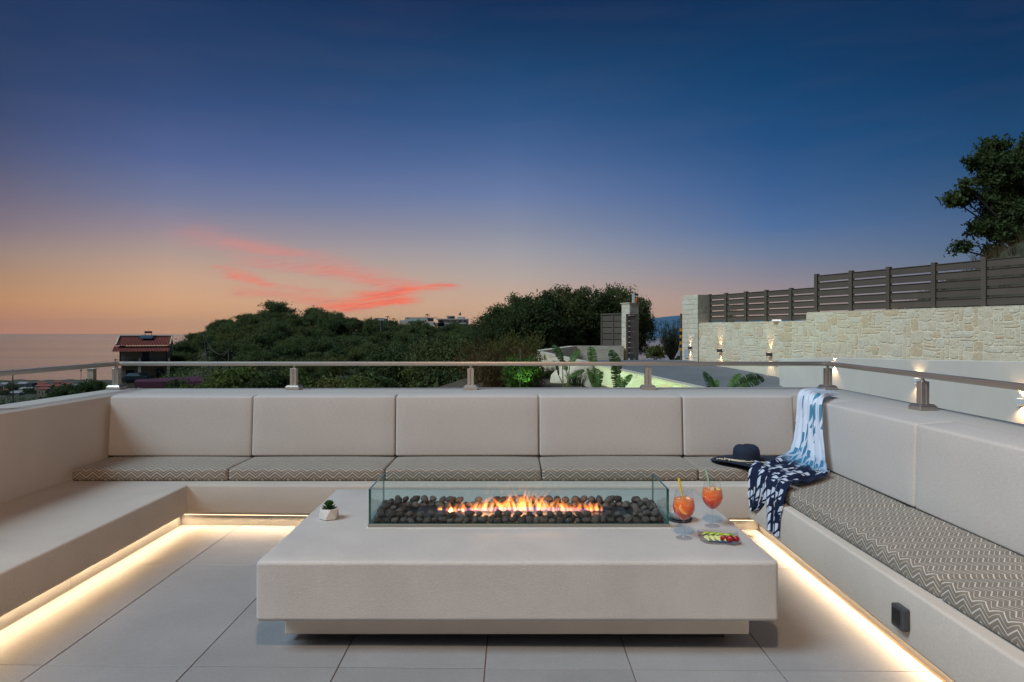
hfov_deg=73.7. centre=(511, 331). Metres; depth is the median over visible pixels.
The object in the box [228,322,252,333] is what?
hillside tree
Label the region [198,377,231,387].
bush
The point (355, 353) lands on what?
hillside tree
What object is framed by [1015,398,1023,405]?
wall light
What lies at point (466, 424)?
backrest cushion
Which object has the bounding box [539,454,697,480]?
seat cushion
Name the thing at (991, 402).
plaster wall
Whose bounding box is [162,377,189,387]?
bush
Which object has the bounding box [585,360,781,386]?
driveway
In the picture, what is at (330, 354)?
hillside tree
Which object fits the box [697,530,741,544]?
fruit plate
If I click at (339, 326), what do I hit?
hillside tree
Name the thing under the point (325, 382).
bush
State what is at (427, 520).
lava pebble
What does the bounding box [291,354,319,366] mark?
hillside tree
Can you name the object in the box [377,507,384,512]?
lava pebble
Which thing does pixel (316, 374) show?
bush
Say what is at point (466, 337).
hillside tree
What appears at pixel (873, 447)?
backrest cushion
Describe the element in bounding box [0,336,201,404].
coastal scrub
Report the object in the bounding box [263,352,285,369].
hillside tree
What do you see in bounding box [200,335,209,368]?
utility pole
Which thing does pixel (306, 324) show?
hillside tree
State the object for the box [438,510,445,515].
lava pebble
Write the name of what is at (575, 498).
lava pebble
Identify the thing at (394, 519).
lava pebble
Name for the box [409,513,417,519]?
lava pebble
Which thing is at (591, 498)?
lava pebble
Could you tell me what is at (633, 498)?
lava pebble
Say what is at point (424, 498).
lava pebble
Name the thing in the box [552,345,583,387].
bird of paradise plant
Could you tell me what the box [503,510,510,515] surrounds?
lava pebble
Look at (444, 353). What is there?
olive tree
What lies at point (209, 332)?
hillside tree
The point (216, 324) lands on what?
hillside tree
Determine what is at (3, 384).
village house
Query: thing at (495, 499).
lava pebble
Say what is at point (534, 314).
carob tree
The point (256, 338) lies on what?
hillside tree
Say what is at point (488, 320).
carob tree
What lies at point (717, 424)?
backrest cushion
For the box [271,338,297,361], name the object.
hillside tree
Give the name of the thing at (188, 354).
hillside tree
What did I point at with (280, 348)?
hillside tree
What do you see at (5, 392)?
village tree
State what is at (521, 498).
lava pebble
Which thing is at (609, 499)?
lava pebble
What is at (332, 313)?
hillside tree
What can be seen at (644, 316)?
carob tree
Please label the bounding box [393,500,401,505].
lava pebble
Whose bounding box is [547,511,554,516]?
lava pebble
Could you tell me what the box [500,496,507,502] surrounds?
lava pebble
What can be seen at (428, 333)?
hillside tree
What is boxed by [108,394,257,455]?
backrest cushion
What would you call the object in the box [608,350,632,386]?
bird of paradise plant
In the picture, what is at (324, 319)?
hillside tree
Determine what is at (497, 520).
lava pebble
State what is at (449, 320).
apartment building
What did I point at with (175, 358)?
hillside tree
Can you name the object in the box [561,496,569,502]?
lava pebble
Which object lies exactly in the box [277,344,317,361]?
hillside tree
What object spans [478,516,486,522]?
lava pebble
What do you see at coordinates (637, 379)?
stone wall
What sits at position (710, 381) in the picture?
bird of paradise plant
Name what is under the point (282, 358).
hillside tree
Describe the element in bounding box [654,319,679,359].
bare shrub
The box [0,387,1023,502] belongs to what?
parapet wall
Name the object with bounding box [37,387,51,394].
village house
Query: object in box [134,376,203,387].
flowering bush
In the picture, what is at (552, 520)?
lava pebble
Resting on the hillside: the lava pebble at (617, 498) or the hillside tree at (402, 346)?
the hillside tree at (402, 346)
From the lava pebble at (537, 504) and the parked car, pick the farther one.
the parked car
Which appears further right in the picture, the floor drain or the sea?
the floor drain
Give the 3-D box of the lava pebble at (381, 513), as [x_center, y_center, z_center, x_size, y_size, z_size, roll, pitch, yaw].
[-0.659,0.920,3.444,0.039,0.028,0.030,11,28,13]
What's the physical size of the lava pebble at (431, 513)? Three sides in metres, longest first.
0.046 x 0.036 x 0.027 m
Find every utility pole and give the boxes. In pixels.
[12,369,13,402]
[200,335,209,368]
[226,350,231,369]
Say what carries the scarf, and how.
hanging from the backrest cushion at (873, 447)
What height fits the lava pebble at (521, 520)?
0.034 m
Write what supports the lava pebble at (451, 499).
in the fire box
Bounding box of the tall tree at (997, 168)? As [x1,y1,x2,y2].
[935,132,1023,257]
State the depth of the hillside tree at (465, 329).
144.72 m
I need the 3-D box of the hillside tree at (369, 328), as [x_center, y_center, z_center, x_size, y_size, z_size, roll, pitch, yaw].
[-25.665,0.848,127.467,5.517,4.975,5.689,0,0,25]
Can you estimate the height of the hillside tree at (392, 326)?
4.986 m
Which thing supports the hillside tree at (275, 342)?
on the hillside
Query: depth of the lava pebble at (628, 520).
3.42 m
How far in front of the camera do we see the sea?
2630.28 m
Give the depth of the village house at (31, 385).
844.22 m
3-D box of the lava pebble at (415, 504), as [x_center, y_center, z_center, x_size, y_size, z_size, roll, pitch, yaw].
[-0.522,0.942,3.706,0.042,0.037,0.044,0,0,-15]
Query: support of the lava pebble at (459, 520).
in the fire box
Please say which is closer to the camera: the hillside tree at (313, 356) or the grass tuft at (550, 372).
the grass tuft at (550, 372)
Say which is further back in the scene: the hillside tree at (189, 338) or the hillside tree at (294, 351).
the hillside tree at (189, 338)
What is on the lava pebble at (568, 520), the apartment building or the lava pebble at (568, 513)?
the lava pebble at (568, 513)
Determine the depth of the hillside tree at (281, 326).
116.80 m
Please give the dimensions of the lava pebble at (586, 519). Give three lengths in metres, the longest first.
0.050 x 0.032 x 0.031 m
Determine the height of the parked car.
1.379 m
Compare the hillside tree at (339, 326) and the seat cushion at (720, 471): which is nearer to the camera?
the seat cushion at (720, 471)
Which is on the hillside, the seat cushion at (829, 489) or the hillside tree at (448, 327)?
the hillside tree at (448, 327)
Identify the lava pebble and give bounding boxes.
[374,517,381,522]
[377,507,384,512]
[378,511,384,516]
[384,503,390,508]
[384,512,392,520]
[389,511,396,516]
[391,517,398,522]
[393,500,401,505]
[400,517,406,522]
[406,501,412,507]
[407,517,414,522]
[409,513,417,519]
[410,495,419,501]
[412,501,419,507]
[417,511,424,516]
[421,495,427,502]
[423,517,431,522]
[428,510,435,515]
[430,496,436,501]
[435,502,444,506]
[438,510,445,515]
[438,516,447,522]
[439,496,445,502]
[445,496,455,502]
[447,518,453,522]
[454,517,463,522]
[456,497,463,502]
[465,510,474,516]
[473,502,480,506]
[475,497,482,501]
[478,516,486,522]
[487,516,493,522]
[488,502,495,506]
[491,496,500,502]
[494,518,501,522]
[495,509,502,515]
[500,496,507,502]
[502,516,508,522]
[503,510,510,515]
[509,516,516,522]
[510,496,516,501]
[511,501,519,506]
[514,510,522,515]
[517,495,526,501]
[518,517,525,522]
[520,502,526,506]
[526,516,533,522]
[529,496,535,501]
[533,516,539,522]
[534,501,541,506]
[536,496,544,502]
[539,516,547,522]
[542,502,548,506]
[544,495,552,501]
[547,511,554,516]
[549,501,556,506]
[549,518,555,522]
[554,496,560,502]
[556,517,564,522]
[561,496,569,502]
[565,511,571,516]
[565,518,572,522]
[571,496,579,501]
[571,502,579,506]
[576,513,584,519]
[580,495,587,501]
[582,517,590,522]
[584,510,591,516]
[586,502,593,506]
[588,496,594,501]
[591,516,599,522]
[596,495,602,502]
[604,495,613,503]
[614,495,621,501]
[614,511,620,516]
[617,517,623,522]
[622,501,629,507]
[624,517,632,522]
[631,496,639,502]
[631,516,641,522]
[633,509,638,515]
[641,516,649,522]
[642,510,650,515]
[650,510,658,516]
[650,517,657,522]
[656,514,662,521]
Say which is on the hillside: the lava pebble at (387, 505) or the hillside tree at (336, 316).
the hillside tree at (336, 316)
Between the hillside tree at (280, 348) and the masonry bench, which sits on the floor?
the masonry bench
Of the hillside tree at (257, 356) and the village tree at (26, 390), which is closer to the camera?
the hillside tree at (257, 356)
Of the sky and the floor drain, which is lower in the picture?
the floor drain
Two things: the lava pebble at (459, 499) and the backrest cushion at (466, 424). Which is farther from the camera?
the backrest cushion at (466, 424)
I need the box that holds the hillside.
[0,332,367,403]
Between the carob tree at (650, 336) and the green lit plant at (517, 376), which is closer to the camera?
the green lit plant at (517, 376)
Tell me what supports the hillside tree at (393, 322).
on the hillside
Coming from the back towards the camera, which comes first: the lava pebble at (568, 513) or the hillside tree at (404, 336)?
the hillside tree at (404, 336)
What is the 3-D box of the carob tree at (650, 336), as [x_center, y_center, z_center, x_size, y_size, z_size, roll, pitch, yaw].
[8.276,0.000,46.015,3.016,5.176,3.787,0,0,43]
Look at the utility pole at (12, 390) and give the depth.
39.97 m
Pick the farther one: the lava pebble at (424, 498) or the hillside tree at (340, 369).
the hillside tree at (340, 369)
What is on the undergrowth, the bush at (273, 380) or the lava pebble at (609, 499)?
the bush at (273, 380)
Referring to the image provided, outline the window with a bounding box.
[156,368,163,377]
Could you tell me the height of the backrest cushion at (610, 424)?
0.476 m
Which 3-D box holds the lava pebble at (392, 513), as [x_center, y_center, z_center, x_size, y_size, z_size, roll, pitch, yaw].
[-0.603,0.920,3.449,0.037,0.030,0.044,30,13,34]
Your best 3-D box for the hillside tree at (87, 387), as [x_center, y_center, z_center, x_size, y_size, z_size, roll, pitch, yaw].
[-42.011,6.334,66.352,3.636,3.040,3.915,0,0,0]
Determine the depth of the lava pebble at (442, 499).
3.71 m
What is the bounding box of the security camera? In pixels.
[632,293,637,302]
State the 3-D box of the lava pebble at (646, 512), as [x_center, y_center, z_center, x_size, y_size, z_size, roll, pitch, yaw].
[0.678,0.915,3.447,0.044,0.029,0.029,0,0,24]
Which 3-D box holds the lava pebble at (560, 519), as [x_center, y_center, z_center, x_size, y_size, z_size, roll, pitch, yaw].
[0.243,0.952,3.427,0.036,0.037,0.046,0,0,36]
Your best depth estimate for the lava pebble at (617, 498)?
3.71 m
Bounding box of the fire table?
[257,489,777,636]
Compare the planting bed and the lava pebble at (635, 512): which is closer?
the lava pebble at (635, 512)
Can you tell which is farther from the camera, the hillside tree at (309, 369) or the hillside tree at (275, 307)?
the hillside tree at (275, 307)
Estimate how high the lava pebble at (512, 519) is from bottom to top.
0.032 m
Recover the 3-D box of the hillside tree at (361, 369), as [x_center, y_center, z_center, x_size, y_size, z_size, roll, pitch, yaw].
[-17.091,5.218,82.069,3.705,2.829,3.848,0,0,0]
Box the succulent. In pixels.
[323,500,335,508]
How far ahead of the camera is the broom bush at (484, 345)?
16.81 m
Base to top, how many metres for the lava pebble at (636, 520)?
0.038 m
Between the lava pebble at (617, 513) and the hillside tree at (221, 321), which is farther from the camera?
the hillside tree at (221, 321)
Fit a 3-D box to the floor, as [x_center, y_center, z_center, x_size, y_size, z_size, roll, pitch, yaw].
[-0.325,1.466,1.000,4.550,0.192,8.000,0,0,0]
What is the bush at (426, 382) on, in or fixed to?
on the planting bed
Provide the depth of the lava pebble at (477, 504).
3.69 m
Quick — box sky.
[0,0,1023,333]
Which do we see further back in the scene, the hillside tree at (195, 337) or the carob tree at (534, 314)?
the hillside tree at (195, 337)
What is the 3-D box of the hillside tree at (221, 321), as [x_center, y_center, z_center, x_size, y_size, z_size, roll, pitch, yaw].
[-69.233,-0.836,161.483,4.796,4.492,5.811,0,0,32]
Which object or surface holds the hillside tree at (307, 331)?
on the hillside
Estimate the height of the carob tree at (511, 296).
4.929 m
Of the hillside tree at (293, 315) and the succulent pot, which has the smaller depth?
the succulent pot
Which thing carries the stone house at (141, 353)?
on the hillside
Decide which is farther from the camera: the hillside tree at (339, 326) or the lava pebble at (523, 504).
the hillside tree at (339, 326)
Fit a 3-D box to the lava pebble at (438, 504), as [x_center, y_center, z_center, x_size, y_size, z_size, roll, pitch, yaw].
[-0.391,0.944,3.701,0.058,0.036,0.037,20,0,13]
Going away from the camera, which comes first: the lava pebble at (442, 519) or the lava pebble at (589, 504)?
the lava pebble at (442, 519)
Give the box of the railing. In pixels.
[0,361,1023,410]
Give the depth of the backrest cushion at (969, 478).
3.29 m
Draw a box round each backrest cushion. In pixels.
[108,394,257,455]
[252,393,397,455]
[396,393,538,455]
[539,393,682,455]
[679,393,793,455]
[822,396,850,420]
[823,401,953,506]
[916,422,1023,555]
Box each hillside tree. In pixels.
[47,385,85,397]
[52,382,99,393]
[79,378,104,390]
[171,354,188,372]
[172,341,198,353]
[172,350,198,360]
[187,332,204,341]
[190,332,211,349]
[194,335,217,354]
[198,328,218,335]
[204,318,227,328]
[205,321,219,329]
[207,337,242,353]
[207,348,235,370]
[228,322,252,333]
[232,347,272,370]
[233,313,256,318]
[234,313,266,326]
[236,332,271,352]
[237,349,266,358]
[253,310,282,322]
[256,318,291,334]
[257,299,303,315]
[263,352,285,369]
[266,356,311,373]
[270,344,289,358]
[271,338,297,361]
[271,339,294,349]
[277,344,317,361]
[279,311,299,318]
[280,366,309,377]
[284,316,306,329]
[285,324,297,337]
[287,318,309,327]
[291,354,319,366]
[292,326,315,338]
[298,351,324,360]
[299,310,321,326]
[301,335,335,355]
[301,359,328,375]
[302,305,331,315]
[316,313,338,330]
[318,350,340,361]
[320,352,350,378]
[323,318,353,338]
[326,347,351,359]
[328,310,344,317]
[332,313,345,318]
[341,320,357,332]
[341,334,360,340]
[344,343,379,370]
[347,317,362,333]
[354,366,372,374]
[361,352,379,361]
[362,316,384,332]
[362,323,392,338]
[365,329,396,344]
[366,321,399,330]
[383,319,398,325]
[386,340,411,351]
[390,329,420,343]
[391,344,422,352]
[398,324,420,336]
[408,318,429,326]
[416,323,436,331]
[417,329,435,339]
[418,337,452,348]
[436,323,453,333]
[453,333,469,343]
[454,322,472,328]
[460,325,469,332]
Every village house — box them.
[0,382,9,388]
[9,391,24,394]
[17,382,27,386]
[27,383,36,388]
[35,384,54,390]
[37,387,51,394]
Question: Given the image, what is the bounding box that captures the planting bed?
[437,371,606,387]
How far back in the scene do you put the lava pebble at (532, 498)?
3.71 m
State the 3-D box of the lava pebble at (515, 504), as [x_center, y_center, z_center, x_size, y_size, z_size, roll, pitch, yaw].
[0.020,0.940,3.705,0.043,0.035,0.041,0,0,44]
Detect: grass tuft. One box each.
[538,366,558,378]
[546,366,555,378]
[563,368,587,386]
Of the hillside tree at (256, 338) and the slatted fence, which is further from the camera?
the hillside tree at (256, 338)
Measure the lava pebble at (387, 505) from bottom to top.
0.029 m
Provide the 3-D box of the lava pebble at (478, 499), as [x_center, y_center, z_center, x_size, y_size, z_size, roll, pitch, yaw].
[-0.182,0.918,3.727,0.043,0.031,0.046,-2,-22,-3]
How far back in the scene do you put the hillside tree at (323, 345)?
97.71 m
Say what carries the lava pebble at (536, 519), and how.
in the fire box
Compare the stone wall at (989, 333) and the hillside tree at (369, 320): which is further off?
the hillside tree at (369, 320)
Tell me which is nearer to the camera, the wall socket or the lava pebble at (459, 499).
the wall socket
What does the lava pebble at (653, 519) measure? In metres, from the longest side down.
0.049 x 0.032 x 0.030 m
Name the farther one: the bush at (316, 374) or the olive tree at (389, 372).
the olive tree at (389, 372)
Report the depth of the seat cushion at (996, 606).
2.51 m
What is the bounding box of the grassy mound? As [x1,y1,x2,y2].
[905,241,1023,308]
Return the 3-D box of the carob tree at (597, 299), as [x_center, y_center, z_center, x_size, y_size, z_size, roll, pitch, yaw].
[4.633,-0.076,40.009,6.083,5.330,4.939,0,0,0]
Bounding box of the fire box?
[367,473,670,527]
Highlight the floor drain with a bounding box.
[746,534,757,538]
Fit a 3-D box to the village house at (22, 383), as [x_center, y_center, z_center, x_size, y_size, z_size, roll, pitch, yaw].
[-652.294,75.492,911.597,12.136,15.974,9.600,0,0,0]
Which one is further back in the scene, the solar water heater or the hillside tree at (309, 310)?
the hillside tree at (309, 310)
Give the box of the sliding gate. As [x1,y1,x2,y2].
[601,313,621,345]
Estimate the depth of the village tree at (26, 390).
785.08 m
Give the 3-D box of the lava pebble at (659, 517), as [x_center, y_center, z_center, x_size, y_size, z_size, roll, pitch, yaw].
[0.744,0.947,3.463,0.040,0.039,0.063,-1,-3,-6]
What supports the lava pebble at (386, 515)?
on the fire box
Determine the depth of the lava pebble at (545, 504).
3.69 m
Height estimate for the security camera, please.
0.399 m
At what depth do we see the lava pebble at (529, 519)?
3.42 m
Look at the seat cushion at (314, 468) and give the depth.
4.88 m
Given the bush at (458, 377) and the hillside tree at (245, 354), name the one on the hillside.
the hillside tree at (245, 354)
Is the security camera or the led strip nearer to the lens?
the led strip
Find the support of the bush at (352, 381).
on the planting bed
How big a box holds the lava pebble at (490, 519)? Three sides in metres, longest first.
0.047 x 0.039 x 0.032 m
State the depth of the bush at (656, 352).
30.75 m
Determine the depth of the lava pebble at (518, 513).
3.43 m
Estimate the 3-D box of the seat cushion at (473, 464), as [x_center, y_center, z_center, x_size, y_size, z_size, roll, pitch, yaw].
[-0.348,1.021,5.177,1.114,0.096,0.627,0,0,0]
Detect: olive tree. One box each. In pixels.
[352,333,447,387]
[399,330,497,386]
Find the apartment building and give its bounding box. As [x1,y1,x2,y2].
[435,312,468,326]
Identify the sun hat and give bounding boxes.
[710,444,774,466]
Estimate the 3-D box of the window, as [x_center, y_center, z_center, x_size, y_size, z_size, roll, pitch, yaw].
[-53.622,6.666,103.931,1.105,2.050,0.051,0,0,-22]
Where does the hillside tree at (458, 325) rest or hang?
on the hillside
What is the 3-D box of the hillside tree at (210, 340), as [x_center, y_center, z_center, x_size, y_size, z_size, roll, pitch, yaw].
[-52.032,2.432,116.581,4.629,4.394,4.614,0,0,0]
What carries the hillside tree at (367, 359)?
on the hillside
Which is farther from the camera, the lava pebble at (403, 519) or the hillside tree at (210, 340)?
the hillside tree at (210, 340)
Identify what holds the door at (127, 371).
in the stone house at (141, 353)
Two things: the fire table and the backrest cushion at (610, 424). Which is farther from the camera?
the backrest cushion at (610, 424)
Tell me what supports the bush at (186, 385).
on the hillside
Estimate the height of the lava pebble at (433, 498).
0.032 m
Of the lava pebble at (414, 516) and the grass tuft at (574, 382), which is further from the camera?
the grass tuft at (574, 382)
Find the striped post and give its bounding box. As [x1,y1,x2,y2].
[680,314,681,359]
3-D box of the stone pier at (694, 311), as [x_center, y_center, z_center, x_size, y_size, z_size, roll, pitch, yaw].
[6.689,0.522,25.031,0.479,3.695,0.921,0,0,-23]
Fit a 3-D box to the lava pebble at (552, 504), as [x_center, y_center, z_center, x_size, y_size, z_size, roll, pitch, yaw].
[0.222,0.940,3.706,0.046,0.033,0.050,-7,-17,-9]
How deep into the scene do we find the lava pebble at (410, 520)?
3.42 m
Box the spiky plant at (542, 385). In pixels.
[527,375,555,387]
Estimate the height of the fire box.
0.192 m
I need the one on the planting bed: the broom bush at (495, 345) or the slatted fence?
the broom bush at (495, 345)
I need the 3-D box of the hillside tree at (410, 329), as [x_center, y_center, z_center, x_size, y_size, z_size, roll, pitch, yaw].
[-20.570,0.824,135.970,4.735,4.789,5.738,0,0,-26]
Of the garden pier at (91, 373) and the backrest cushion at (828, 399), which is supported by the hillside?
the garden pier at (91, 373)
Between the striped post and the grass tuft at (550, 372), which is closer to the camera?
the grass tuft at (550, 372)
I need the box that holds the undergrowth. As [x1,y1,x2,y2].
[25,329,437,400]
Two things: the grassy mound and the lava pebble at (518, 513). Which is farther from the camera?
the grassy mound
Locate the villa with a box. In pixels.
[399,317,434,324]
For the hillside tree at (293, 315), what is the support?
on the hillside
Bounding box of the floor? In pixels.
[0,525,946,681]
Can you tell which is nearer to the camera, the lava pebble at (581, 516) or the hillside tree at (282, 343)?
the lava pebble at (581, 516)
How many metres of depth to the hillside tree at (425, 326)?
153.94 m
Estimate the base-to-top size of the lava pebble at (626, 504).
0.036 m
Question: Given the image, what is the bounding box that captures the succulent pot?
[319,506,338,520]
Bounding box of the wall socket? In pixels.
[891,602,909,631]
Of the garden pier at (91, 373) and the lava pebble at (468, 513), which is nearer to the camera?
the lava pebble at (468, 513)
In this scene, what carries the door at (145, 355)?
in the stone house at (141, 353)
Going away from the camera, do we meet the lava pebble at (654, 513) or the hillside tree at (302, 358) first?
the lava pebble at (654, 513)
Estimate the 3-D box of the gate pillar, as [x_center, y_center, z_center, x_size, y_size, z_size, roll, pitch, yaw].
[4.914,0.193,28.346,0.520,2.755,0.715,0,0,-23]
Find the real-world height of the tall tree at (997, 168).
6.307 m
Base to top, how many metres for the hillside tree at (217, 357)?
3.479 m
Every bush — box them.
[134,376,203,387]
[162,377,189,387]
[178,381,203,387]
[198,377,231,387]
[202,366,265,387]
[237,369,289,387]
[287,373,319,387]
[300,369,334,384]
[314,372,359,387]
[337,373,378,387]
[353,370,400,387]
[398,359,422,387]
[415,369,456,387]
[442,371,466,383]
[453,333,535,383]
[463,343,541,387]
[482,339,523,361]
[483,329,545,368]
[642,344,668,359]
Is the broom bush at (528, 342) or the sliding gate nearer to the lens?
the broom bush at (528, 342)
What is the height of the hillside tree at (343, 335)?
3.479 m
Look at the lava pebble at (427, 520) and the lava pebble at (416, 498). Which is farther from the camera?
the lava pebble at (416, 498)
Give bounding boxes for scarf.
[748,387,838,537]
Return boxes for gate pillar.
[620,302,639,359]
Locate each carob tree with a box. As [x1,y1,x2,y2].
[466,304,525,354]
[470,291,526,354]
[493,289,585,349]
[538,284,605,346]
[570,285,621,345]
[588,283,655,345]
[631,294,658,354]
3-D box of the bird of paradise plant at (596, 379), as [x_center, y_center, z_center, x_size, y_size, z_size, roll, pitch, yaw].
[1.548,0.853,12.625,0.504,1.144,0.297,0,0,-32]
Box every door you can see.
[126,370,133,382]
[142,351,148,361]
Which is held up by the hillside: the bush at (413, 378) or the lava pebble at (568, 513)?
the bush at (413, 378)
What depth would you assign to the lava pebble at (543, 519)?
3.42 m
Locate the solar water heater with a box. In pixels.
[139,331,153,338]
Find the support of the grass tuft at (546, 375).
on the planting bed
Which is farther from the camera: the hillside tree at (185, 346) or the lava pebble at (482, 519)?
the hillside tree at (185, 346)
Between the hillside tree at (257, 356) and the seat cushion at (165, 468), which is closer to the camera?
the seat cushion at (165, 468)
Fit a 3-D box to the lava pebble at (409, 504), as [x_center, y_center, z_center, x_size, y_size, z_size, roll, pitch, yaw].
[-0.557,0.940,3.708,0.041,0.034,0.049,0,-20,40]
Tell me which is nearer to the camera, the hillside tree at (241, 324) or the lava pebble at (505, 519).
the lava pebble at (505, 519)
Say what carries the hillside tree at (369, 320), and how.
on the hillside
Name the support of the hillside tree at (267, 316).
on the hillside
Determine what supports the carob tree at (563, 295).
on the hillside
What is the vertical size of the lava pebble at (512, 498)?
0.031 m
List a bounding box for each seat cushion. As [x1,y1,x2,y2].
[73,455,254,480]
[229,454,397,480]
[386,455,540,480]
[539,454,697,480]
[679,455,827,480]
[784,471,911,520]
[816,507,1023,597]
[941,579,1023,649]
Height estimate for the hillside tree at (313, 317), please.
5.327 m
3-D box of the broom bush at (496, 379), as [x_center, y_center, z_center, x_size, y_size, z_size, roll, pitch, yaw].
[-0.201,1.027,14.973,1.527,1.585,1.798,0,0,42]
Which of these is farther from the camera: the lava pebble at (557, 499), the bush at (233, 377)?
the bush at (233, 377)
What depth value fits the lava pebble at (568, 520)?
3.42 m
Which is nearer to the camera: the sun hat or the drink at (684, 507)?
the drink at (684, 507)
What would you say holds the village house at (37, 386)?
on the hillside
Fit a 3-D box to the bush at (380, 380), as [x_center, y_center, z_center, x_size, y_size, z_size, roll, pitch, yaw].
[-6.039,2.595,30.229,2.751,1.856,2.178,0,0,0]
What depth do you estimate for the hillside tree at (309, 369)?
78.46 m
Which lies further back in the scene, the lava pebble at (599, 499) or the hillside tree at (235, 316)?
the hillside tree at (235, 316)
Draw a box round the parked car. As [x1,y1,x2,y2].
[121,372,152,382]
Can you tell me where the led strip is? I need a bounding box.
[184,513,753,520]
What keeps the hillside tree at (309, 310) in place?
on the hillside
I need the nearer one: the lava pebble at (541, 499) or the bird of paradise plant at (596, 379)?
the lava pebble at (541, 499)
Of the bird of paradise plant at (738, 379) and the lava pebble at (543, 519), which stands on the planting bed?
the bird of paradise plant at (738, 379)
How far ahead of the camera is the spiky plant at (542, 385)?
12.35 m
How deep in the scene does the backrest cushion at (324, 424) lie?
5.34 m
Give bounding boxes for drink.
[673,478,694,519]
[702,470,722,508]
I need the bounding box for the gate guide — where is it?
[626,314,637,359]
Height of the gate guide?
1.918 m
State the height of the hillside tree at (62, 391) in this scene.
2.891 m
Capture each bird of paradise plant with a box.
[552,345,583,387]
[587,346,603,386]
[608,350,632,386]
[703,372,718,386]
[727,373,764,386]
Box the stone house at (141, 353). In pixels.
[112,335,173,386]
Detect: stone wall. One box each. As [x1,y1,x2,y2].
[536,346,702,386]
[699,305,1023,377]
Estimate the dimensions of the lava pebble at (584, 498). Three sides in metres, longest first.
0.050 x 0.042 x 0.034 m
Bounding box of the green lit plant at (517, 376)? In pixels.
[499,353,547,387]
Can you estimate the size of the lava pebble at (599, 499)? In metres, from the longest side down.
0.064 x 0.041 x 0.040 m
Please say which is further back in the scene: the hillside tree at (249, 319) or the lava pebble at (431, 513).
the hillside tree at (249, 319)
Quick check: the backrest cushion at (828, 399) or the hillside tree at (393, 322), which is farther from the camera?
the hillside tree at (393, 322)
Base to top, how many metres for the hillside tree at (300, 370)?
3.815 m
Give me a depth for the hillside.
596.89 m
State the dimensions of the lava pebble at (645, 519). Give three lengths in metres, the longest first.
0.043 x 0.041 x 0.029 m
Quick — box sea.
[0,334,679,380]
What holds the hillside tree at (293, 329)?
on the hillside
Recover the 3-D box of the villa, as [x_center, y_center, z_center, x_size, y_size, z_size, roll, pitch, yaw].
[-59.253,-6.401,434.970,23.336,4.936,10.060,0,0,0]
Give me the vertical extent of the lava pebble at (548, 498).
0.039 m
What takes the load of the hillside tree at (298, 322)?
on the hillside
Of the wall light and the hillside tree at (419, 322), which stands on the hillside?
the hillside tree at (419, 322)
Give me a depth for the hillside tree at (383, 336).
114.76 m
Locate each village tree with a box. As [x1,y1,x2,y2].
[0,389,10,395]
[5,384,18,391]
[22,387,36,393]
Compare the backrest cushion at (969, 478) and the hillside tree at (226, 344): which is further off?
the hillside tree at (226, 344)
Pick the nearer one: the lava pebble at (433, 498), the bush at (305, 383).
the lava pebble at (433, 498)
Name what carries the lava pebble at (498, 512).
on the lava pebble
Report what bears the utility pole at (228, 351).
on the hillside
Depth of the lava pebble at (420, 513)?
3.44 m
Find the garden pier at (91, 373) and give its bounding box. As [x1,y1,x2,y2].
[87,368,97,382]
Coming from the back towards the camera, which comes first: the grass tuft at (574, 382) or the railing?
the grass tuft at (574, 382)
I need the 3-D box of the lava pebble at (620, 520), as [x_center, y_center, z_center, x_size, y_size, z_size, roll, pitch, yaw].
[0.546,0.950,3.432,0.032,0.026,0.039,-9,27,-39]
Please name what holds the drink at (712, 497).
in the wine glass
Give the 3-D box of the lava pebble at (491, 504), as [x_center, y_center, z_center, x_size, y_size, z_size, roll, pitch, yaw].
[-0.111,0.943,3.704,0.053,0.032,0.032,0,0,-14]
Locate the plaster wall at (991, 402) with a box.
[780,358,1023,423]
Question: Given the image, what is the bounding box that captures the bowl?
[669,507,691,522]
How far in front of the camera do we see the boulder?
15.97 m
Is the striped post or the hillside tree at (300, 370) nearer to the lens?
the striped post
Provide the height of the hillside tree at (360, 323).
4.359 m
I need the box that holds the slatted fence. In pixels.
[708,256,1023,321]
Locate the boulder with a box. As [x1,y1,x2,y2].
[550,360,597,386]
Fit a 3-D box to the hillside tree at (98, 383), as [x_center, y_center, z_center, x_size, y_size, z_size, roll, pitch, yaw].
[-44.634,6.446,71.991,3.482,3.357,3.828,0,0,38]
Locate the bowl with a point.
(674, 517)
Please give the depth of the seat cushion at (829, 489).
4.08 m
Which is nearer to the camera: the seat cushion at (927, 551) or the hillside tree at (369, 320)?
the seat cushion at (927, 551)
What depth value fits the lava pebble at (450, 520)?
3.42 m
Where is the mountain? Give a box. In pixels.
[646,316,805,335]
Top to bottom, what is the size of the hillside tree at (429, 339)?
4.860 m
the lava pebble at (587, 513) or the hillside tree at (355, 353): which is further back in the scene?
the hillside tree at (355, 353)
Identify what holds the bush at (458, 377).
on the planting bed
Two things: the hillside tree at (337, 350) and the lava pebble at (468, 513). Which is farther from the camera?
the hillside tree at (337, 350)
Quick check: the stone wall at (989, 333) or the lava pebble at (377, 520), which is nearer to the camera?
the lava pebble at (377, 520)
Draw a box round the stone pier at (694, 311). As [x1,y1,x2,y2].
[682,295,707,361]
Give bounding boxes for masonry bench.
[0,476,1023,681]
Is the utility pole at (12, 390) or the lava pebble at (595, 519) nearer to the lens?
the lava pebble at (595, 519)
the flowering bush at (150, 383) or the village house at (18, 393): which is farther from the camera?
the village house at (18, 393)

